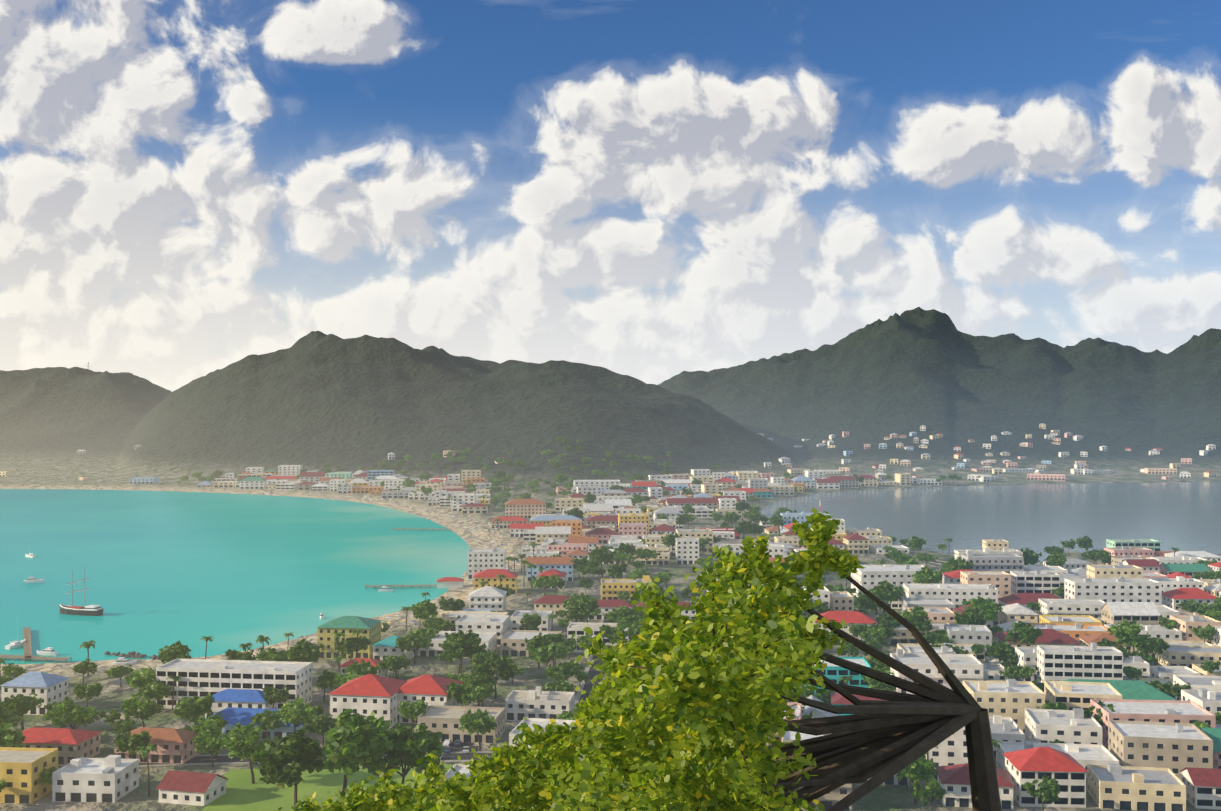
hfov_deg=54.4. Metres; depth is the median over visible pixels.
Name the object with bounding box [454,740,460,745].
car
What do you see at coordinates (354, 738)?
tree
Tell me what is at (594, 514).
town block
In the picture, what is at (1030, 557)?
tree
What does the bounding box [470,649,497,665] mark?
tree
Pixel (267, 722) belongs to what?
tree
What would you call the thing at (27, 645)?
pier dock
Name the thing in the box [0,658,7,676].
palm
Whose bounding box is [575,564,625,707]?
front street
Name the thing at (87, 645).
palm
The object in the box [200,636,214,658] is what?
palm
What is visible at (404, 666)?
tree
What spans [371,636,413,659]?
house
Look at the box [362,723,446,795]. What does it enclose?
tree
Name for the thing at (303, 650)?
tree
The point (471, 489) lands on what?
tree
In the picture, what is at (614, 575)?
tree
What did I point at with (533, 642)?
tree
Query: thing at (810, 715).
tree
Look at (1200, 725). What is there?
tree
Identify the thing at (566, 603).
tree
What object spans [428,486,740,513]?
town block
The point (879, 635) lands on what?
tree
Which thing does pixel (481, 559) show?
white building
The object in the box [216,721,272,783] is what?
tree
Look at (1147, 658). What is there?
tree
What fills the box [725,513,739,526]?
tree
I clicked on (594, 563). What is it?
tree
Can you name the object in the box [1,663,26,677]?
tree
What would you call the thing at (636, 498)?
tree
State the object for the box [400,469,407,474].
tree
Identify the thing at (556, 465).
tree
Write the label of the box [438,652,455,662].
tree
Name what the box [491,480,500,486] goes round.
tree
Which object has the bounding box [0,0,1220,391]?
sky
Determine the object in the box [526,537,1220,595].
town block
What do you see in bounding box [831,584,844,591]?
tree
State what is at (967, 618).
tree
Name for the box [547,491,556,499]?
tree
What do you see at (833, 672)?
long teal building
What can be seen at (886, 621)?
tree
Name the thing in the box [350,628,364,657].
palm
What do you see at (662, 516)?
tree
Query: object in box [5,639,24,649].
yacht
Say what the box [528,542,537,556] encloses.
palm
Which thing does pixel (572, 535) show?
town block
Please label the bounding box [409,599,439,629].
tree
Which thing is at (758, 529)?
tree
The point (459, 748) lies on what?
carpark pavement
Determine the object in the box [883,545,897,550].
tree
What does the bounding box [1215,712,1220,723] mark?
tree
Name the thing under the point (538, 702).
grey building
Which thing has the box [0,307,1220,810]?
terrain
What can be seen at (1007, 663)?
tree
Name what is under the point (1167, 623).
tree
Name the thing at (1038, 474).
hill houses
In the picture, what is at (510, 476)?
tree
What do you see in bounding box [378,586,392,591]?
tender boat
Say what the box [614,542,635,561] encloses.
tree
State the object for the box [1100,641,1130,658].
tree
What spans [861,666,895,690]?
tree
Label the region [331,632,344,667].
palm
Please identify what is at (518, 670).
tree
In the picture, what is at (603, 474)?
tree
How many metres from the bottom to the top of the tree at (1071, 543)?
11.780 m
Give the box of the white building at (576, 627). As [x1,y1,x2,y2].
[567,622,629,652]
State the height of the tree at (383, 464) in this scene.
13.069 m
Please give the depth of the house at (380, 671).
421.31 m
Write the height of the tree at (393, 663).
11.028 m
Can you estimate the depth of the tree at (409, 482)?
1298.05 m
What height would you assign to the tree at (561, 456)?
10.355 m
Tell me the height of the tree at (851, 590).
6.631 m
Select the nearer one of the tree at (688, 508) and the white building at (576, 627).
the white building at (576, 627)
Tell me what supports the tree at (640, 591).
on the terrain
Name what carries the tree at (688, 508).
on the terrain
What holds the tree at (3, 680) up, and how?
on the terrain
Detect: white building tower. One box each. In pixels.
[803,586,829,622]
[830,591,853,610]
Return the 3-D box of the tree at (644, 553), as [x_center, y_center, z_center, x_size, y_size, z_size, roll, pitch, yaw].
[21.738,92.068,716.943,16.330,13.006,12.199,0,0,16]
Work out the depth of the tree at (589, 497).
1066.31 m
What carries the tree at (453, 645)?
on the terrain
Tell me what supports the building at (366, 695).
on the terrain
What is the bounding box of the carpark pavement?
[335,742,478,751]
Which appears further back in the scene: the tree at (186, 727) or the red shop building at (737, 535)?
the red shop building at (737, 535)
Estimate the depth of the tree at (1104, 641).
452.43 m
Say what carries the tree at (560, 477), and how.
on the terrain
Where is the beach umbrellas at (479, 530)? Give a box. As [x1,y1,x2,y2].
[313,493,515,569]
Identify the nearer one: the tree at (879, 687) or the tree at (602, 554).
the tree at (879, 687)
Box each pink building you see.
[113,727,199,763]
[505,499,546,517]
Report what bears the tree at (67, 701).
on the terrain
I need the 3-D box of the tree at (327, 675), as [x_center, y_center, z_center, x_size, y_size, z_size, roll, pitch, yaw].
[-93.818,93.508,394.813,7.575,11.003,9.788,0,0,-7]
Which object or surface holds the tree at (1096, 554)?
on the terrain
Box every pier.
[365,577,463,588]
[392,528,451,530]
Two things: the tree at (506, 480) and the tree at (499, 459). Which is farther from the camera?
the tree at (499, 459)
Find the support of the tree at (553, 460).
on the terrain
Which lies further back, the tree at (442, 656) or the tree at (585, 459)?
the tree at (585, 459)
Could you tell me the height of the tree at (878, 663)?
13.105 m
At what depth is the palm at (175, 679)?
384.96 m
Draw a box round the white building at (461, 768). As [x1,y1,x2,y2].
[445,764,478,781]
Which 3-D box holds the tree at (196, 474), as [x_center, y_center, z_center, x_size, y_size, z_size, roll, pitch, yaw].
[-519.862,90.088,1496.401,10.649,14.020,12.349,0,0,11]
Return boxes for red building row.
[534,595,569,615]
[588,599,633,619]
[636,602,695,619]
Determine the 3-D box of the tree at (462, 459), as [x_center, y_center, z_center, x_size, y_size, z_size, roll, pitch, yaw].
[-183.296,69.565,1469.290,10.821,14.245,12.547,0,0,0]
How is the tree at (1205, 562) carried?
on the terrain
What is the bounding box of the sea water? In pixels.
[0,482,1220,663]
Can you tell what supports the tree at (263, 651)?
on the terrain
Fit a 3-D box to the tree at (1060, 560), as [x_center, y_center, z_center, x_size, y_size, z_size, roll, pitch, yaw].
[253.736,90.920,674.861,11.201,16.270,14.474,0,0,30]
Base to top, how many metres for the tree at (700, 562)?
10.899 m
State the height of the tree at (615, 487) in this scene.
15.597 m
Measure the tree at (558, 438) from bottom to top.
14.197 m
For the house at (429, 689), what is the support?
on the terrain
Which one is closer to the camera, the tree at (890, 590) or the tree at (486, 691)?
the tree at (486, 691)
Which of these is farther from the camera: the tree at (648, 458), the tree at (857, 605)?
the tree at (648, 458)
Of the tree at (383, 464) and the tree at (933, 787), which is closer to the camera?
the tree at (933, 787)
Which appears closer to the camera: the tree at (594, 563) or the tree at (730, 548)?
the tree at (594, 563)
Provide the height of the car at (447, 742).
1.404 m
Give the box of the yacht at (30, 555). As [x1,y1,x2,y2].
[25,553,35,557]
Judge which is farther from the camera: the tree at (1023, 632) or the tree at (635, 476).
the tree at (635, 476)
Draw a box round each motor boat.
[23,577,43,582]
[37,647,58,655]
[112,657,135,664]
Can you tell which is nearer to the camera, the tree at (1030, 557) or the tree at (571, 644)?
the tree at (571, 644)
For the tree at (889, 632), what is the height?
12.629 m
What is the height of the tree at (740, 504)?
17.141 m
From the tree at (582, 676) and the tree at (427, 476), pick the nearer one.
the tree at (582, 676)
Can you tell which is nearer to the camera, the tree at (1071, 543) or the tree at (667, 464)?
the tree at (1071, 543)
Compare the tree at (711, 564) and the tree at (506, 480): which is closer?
the tree at (711, 564)
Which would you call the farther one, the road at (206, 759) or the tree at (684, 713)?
the road at (206, 759)
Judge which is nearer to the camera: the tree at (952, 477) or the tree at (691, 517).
the tree at (691, 517)
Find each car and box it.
[443,739,451,745]
[444,746,450,752]
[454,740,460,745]
[463,746,468,752]
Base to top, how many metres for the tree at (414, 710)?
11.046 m
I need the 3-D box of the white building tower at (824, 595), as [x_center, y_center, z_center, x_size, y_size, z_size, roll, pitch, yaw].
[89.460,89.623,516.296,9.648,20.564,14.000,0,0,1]
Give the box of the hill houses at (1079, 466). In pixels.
[991,423,1216,479]
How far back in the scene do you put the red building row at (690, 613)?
539.15 m
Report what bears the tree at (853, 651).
on the terrain
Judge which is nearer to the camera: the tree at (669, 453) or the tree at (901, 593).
the tree at (901, 593)
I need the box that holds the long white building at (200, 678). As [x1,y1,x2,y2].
[156,659,311,708]
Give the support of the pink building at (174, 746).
on the terrain
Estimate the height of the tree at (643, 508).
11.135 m
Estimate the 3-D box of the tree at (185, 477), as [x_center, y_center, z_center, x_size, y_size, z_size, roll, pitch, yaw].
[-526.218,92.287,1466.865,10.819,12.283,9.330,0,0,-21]
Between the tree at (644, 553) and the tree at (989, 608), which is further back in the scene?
the tree at (644, 553)
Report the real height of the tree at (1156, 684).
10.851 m
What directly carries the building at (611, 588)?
on the terrain
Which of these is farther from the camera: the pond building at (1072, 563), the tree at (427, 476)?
the tree at (427, 476)
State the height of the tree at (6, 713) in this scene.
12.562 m
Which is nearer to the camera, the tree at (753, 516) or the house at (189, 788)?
the house at (189, 788)
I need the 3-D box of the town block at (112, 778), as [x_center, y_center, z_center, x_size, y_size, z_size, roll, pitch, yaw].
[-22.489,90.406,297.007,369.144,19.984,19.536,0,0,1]
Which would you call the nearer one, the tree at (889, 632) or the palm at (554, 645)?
the palm at (554, 645)
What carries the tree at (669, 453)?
on the terrain
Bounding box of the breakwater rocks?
[104,651,175,659]
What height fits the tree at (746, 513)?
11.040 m
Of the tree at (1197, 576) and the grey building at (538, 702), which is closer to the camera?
the grey building at (538, 702)
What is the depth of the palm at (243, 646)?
438.07 m
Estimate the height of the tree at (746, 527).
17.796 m
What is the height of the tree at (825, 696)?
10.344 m
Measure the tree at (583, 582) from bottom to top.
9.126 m
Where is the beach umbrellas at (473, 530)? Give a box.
[370,497,519,622]
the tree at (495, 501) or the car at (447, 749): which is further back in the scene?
the tree at (495, 501)
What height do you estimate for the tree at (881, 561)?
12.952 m
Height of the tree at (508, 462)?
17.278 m
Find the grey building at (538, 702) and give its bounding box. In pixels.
[505,686,574,720]
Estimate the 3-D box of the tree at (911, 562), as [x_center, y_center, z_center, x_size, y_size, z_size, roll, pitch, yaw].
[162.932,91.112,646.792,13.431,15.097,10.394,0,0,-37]
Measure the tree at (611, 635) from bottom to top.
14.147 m
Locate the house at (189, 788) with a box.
[156,770,228,805]
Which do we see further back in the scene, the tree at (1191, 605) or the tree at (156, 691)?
the tree at (1191, 605)
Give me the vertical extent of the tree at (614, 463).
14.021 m
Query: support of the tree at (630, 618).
on the terrain
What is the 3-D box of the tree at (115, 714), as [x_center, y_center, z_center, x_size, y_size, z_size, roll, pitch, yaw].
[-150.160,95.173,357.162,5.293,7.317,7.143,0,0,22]
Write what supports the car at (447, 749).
on the carpark pavement
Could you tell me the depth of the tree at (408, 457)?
1498.44 m
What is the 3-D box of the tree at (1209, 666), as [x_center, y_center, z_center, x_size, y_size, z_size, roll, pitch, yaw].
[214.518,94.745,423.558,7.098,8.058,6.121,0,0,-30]
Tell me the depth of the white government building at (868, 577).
600.51 m
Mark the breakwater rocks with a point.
(132, 654)
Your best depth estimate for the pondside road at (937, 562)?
751.96 m
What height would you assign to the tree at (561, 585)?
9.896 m
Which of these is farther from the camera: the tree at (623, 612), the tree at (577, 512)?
the tree at (577, 512)
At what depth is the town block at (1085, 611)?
513.48 m
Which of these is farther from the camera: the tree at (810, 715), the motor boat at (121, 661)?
the motor boat at (121, 661)
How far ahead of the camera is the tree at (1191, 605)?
546.14 m
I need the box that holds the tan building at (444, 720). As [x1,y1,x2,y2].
[418,705,504,742]
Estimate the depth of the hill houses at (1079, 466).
1767.17 m
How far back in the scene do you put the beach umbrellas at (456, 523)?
1003.89 m
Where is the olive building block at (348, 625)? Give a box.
[316,616,381,658]
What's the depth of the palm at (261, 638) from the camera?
432.99 m
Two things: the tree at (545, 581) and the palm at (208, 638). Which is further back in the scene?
the tree at (545, 581)
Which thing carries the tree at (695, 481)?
on the terrain
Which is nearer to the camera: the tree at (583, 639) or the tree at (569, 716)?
the tree at (569, 716)
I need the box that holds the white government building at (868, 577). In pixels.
[851,565,927,597]
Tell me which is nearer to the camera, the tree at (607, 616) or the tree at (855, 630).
the tree at (855, 630)
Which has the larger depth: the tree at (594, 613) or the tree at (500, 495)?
the tree at (500, 495)
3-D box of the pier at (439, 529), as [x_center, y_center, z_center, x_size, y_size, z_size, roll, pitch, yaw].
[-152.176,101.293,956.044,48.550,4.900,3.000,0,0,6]
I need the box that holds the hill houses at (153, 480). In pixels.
[0,445,394,483]
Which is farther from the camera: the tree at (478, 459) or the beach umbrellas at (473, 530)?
the tree at (478, 459)
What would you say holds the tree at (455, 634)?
on the terrain
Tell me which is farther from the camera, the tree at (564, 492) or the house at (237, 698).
the tree at (564, 492)
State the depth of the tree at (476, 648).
430.43 m
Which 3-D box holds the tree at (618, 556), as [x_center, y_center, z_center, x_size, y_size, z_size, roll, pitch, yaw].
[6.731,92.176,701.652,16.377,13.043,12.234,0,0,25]
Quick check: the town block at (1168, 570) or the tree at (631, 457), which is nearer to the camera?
the town block at (1168, 570)
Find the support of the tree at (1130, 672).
on the terrain
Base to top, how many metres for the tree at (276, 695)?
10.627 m
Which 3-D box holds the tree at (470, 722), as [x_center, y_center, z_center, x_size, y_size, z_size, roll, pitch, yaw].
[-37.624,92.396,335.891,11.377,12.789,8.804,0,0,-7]
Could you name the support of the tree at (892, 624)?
on the terrain
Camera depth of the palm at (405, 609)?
515.35 m
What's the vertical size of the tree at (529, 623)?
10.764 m
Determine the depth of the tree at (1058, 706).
353.05 m
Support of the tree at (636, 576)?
on the terrain
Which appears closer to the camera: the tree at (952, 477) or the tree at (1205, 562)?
the tree at (1205, 562)
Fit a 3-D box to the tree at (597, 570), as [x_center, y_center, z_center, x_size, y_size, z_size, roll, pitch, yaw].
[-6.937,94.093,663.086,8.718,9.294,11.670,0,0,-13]
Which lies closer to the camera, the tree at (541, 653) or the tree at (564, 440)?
the tree at (541, 653)
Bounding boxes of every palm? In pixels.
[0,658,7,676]
[79,640,94,675]
[135,744,158,796]
[167,676,180,709]
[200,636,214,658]
[238,643,252,651]
[255,635,271,647]
[283,632,293,650]
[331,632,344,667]
[333,654,345,674]
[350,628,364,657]
[400,606,410,630]
[420,592,430,599]
[495,574,505,586]
[504,557,513,569]
[520,560,528,586]
[527,563,535,588]
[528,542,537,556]
[546,614,556,630]
[548,642,561,680]
[839,676,853,684]
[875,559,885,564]
[992,740,1003,748]
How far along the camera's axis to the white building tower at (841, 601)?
513.80 m
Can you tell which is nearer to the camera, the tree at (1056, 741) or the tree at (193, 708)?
the tree at (1056, 741)
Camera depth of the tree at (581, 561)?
668.97 m
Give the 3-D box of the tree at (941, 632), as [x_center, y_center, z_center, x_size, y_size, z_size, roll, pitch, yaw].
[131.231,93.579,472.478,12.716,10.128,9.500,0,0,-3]
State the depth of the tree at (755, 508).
1045.33 m
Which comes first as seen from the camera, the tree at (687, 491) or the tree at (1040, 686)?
the tree at (1040, 686)
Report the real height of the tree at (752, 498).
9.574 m
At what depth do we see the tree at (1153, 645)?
438.27 m
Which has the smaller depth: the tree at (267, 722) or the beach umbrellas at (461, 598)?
the tree at (267, 722)
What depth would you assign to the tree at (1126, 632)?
444.75 m
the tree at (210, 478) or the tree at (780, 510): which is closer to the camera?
the tree at (780, 510)
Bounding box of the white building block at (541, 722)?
[509,718,575,750]
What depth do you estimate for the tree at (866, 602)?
523.60 m
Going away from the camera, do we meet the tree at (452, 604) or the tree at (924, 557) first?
the tree at (452, 604)
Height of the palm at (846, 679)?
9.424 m
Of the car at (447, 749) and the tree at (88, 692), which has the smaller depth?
the car at (447, 749)
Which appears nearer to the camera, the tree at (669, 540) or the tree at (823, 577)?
the tree at (823, 577)
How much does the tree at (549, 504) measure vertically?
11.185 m
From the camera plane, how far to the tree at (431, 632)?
472.84 m
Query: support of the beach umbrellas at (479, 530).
on the terrain
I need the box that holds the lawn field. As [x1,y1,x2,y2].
[201,764,469,810]
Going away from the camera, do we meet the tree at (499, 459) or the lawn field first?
the lawn field
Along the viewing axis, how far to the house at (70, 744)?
326.86 m
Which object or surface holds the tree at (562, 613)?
on the terrain
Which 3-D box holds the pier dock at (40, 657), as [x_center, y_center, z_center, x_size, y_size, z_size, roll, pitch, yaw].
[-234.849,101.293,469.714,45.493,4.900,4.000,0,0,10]
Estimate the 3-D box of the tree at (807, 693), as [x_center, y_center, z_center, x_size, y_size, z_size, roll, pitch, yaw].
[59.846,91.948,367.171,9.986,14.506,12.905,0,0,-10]
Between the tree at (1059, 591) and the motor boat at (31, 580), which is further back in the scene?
the motor boat at (31, 580)
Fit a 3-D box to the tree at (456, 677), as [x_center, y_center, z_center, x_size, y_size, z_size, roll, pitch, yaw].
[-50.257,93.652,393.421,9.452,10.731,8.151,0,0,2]
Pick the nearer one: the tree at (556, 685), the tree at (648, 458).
the tree at (556, 685)
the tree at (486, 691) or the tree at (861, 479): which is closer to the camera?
the tree at (486, 691)
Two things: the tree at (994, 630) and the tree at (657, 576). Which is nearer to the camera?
the tree at (994, 630)
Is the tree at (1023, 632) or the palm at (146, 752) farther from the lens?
the tree at (1023, 632)
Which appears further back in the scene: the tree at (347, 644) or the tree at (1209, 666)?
the tree at (347, 644)
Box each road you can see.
[58,751,492,768]
[743,498,945,563]
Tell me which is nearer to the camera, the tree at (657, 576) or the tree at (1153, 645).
the tree at (1153, 645)
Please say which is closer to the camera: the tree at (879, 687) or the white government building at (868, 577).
the tree at (879, 687)
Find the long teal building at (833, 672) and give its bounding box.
[796,657,870,693]
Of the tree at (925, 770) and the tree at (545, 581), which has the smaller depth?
the tree at (925, 770)
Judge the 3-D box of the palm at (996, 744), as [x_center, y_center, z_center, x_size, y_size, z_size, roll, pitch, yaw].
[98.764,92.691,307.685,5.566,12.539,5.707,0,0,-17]
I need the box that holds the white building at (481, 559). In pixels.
[468,548,504,579]
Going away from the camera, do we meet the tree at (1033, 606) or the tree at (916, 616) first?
the tree at (916, 616)
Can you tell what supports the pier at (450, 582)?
in the sea water
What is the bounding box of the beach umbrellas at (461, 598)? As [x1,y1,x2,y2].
[323,494,518,625]
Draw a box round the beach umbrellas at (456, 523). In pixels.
[300,490,518,624]
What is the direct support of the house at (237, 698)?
on the terrain
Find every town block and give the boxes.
[0,731,1220,810]
[197,465,910,491]
[338,478,793,500]
[419,570,1220,668]
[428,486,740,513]
[491,503,779,533]
[509,511,1160,559]
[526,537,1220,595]
[766,642,1220,807]
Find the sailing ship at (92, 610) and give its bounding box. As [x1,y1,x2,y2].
[51,570,103,615]
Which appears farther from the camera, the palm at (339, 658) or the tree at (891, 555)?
the tree at (891, 555)
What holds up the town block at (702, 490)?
on the terrain
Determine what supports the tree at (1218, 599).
on the terrain
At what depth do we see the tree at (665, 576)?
622.23 m
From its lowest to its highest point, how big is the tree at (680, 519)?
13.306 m
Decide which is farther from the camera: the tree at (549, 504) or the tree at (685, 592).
the tree at (549, 504)
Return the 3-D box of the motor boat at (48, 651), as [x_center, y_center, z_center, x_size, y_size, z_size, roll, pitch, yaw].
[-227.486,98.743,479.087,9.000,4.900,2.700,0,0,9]
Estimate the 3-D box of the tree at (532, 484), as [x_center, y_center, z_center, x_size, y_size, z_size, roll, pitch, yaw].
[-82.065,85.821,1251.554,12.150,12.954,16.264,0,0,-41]
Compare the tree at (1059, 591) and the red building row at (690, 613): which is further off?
the tree at (1059, 591)
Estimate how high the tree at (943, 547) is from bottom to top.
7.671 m
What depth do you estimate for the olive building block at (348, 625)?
461.64 m
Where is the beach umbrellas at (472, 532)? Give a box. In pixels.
[305,492,524,621]
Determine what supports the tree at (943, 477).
on the terrain
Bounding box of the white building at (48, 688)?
[0,671,69,714]
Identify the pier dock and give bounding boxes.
[0,654,71,662]
[23,626,31,662]
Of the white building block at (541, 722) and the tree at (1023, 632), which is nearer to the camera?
the white building block at (541, 722)
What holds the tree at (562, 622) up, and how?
on the terrain
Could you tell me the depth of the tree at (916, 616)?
472.56 m
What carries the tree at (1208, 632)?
on the terrain
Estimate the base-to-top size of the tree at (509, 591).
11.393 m
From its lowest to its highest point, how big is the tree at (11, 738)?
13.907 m
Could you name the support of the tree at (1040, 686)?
on the terrain
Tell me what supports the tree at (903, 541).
on the terrain
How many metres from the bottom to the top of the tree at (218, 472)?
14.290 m
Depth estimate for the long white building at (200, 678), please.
386.08 m
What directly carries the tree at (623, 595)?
on the terrain
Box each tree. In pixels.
[0,675,14,689]
[0,692,42,730]
[0,705,23,728]
[0,722,25,747]
[0,778,6,791]
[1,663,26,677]
[35,766,56,785]
[42,702,105,728]
[44,696,73,727]
[73,659,97,683]
[73,682,102,706]
[103,708,120,731]
[104,665,133,687]
[112,716,136,734]
[114,730,151,758]
[120,693,163,726]
[123,666,157,687]
[138,679,172,712]
[158,640,191,663]
[173,692,214,724]
[180,475,188,480]
[181,722,199,730]
[192,731,224,766]
[193,472,201,481]
[193,712,227,755]
[205,476,214,480]
[213,470,222,475]
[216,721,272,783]
[225,647,255,660]
[249,728,326,809]
[250,709,281,739]
[256,648,288,660]
[258,647,287,658]
[262,685,289,708]
[275,697,323,733]
[277,508,1001,810]
[283,639,324,662]
[303,713,337,746]
[309,705,323,730]
[316,670,339,701]
[321,709,396,793]
[326,670,363,689]
[333,636,371,659]
[345,659,379,675]
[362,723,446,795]
[378,462,388,466]
[378,654,409,678]
[381,622,389,632]
[394,461,403,466]
[395,634,431,663]
[396,655,410,678]
[397,699,427,732]
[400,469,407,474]
[402,478,414,486]
[404,454,413,465]
[406,627,439,638]
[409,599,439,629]
[420,486,432,500]
[421,615,455,630]
[423,472,431,483]
[431,452,442,465]
[438,596,465,610]
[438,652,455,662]
[440,633,473,674]
[444,629,480,673]
[446,672,470,680]
[446,678,479,705]
[455,634,486,666]
[457,708,496,750]
[458,456,466,464]
[460,671,485,706]
[462,448,471,453]
[464,673,496,702]
[465,483,475,487]
[467,487,476,492]
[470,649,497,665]
[470,664,481,674]
[473,456,482,465]
[473,681,494,706]
[476,652,516,698]
[481,465,491,473]
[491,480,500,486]
[491,486,501,494]
[491,498,500,506]
[494,470,505,477]
[495,457,503,466]
[496,493,507,502]
[496,584,512,595]
[498,477,511,487]
[503,459,512,469]
[506,473,514,485]
[512,663,525,683]
[514,459,524,468]
[520,616,541,629]
[521,494,529,498]
[521,613,541,629]
[524,634,548,668]
[526,481,539,492]
[528,642,568,675]
[529,575,560,595]
[534,632,564,665]
[541,679,575,691]
[545,502,551,512]
[545,659,584,681]
[547,458,557,463]
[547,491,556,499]
[551,462,561,472]
[552,579,565,588]
[553,473,568,484]
[556,436,563,446]
[556,454,566,459]
[556,610,564,617]
[556,710,580,721]
[557,708,576,718]
[558,618,569,633]
[560,489,568,494]
[561,437,569,444]
[562,638,576,659]
[563,445,572,454]
[563,483,573,493]
[563,600,568,608]
[564,508,584,518]
[565,602,592,621]
[567,592,592,622]
[571,556,586,578]
[576,564,592,577]
[576,671,589,686]
[577,633,605,659]
[578,577,593,590]
[580,599,598,622]
[582,457,591,466]
[584,492,595,502]
[585,559,599,576]
[588,546,616,576]
[591,566,605,581]
[591,609,600,615]
[598,471,608,477]
[599,623,628,645]
[603,611,616,621]
[608,562,626,578]
[608,572,622,577]
[609,461,619,466]
[609,485,621,489]
[609,605,641,620]
[612,550,635,563]
[613,622,641,638]
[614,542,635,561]
[616,614,642,641]
[617,591,629,599]
[625,454,635,466]
[626,572,642,579]
[628,568,650,575]
[630,494,644,502]
[631,561,644,568]
[632,473,644,480]
[633,547,660,567]
[634,582,664,600]
[638,505,648,512]
[641,496,650,501]
[643,456,653,463]
[651,574,663,585]
[657,513,668,518]
[657,570,671,589]
[661,469,670,474]
[661,533,681,557]
[662,461,672,468]
[666,451,673,459]
[675,515,686,527]
[681,586,700,602]
[682,488,692,494]
[682,504,694,515]
[682,512,696,526]
[691,478,702,483]
[695,557,712,566]
[699,537,708,552]
[699,542,704,550]
[701,559,713,569]
[709,512,721,522]
[713,536,720,543]
[720,522,728,527]
[721,545,732,551]
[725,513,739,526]
[733,501,749,519]
[734,520,755,538]
[742,510,757,516]
[746,511,762,522]
[748,496,758,504]
[749,506,759,511]
[753,523,763,538]
[758,515,768,522]
[768,514,787,533]
[775,507,790,515]
[784,699,812,718]
[789,683,823,701]
[801,573,825,583]
[802,599,832,617]
[818,583,831,590]
[819,690,835,703]
[823,629,840,653]
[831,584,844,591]
[837,641,859,656]
[845,587,855,593]
[848,623,867,639]
[854,600,869,610]
[855,476,864,481]
[857,587,887,614]
[859,625,886,644]
[859,639,881,655]
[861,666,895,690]
[865,650,889,670]
[866,621,893,650]
[874,580,902,613]
[876,609,901,626]
[876,618,889,626]
[877,684,893,691]
[878,620,896,627]
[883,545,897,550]
[884,474,891,480]
[884,549,906,564]
[890,588,904,607]
[895,552,915,563]
[896,753,937,804]
[898,559,919,564]
[899,538,908,546]
[899,606,934,633]
[906,536,926,556]
[911,566,942,583]
[911,779,945,810]
[915,552,937,565]
[923,631,944,643]
[926,628,947,641]
[931,642,968,653]
[935,568,944,583]
[936,634,957,643]
[938,543,946,553]
[939,474,946,479]
[944,557,973,571]
[948,474,956,482]
[953,609,986,624]
[962,596,1002,624]
[962,600,969,605]
[971,642,990,658]
[986,640,1017,662]
[988,625,999,635]
[999,664,1035,680]
[1001,658,1016,667]
[1004,621,1043,646]
[1019,548,1041,565]
[1022,774,1060,810]
[1027,600,1040,611]
[1031,680,1043,690]
[1036,699,1067,709]
[1044,546,1063,553]
[1045,551,1066,566]
[1049,739,1064,742]
[1051,585,1063,598]
[1060,539,1075,555]
[1076,535,1092,550]
[1080,548,1110,564]
[1084,700,1118,728]
[1097,638,1115,645]
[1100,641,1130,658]
[1101,554,1116,564]
[1107,618,1150,652]
[1123,666,1141,680]
[1130,650,1157,663]
[1135,635,1169,665]
[1141,679,1171,693]
[1158,616,1176,628]
[1159,682,1192,699]
[1176,600,1199,611]
[1190,624,1215,642]
[1191,572,1211,578]
[1193,720,1209,727]
[1195,560,1216,567]
[1195,600,1220,614]
[1200,570,1220,578]
[1200,660,1220,672]
[1203,608,1220,620]
[1215,595,1220,603]
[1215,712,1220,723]
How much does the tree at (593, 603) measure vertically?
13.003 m
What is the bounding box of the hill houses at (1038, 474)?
[443,425,1064,484]
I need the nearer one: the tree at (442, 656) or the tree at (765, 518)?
the tree at (442, 656)
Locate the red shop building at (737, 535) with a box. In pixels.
[695,527,739,538]
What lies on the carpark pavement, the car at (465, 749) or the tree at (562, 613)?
the car at (465, 749)
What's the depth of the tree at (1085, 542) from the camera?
763.01 m
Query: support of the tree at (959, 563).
on the terrain
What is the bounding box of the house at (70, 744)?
[19,727,101,764]
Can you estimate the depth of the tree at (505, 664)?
395.63 m
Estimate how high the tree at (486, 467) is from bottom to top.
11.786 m
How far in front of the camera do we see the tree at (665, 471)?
1378.47 m
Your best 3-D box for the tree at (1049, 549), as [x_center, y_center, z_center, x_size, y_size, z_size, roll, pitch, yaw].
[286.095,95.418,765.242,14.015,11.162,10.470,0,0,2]
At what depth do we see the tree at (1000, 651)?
433.55 m
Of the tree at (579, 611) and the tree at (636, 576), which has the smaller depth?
the tree at (579, 611)
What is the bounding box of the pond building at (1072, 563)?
[1042,558,1092,570]
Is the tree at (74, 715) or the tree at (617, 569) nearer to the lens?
the tree at (74, 715)
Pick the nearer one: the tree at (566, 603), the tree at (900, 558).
the tree at (566, 603)
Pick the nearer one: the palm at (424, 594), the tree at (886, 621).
the tree at (886, 621)

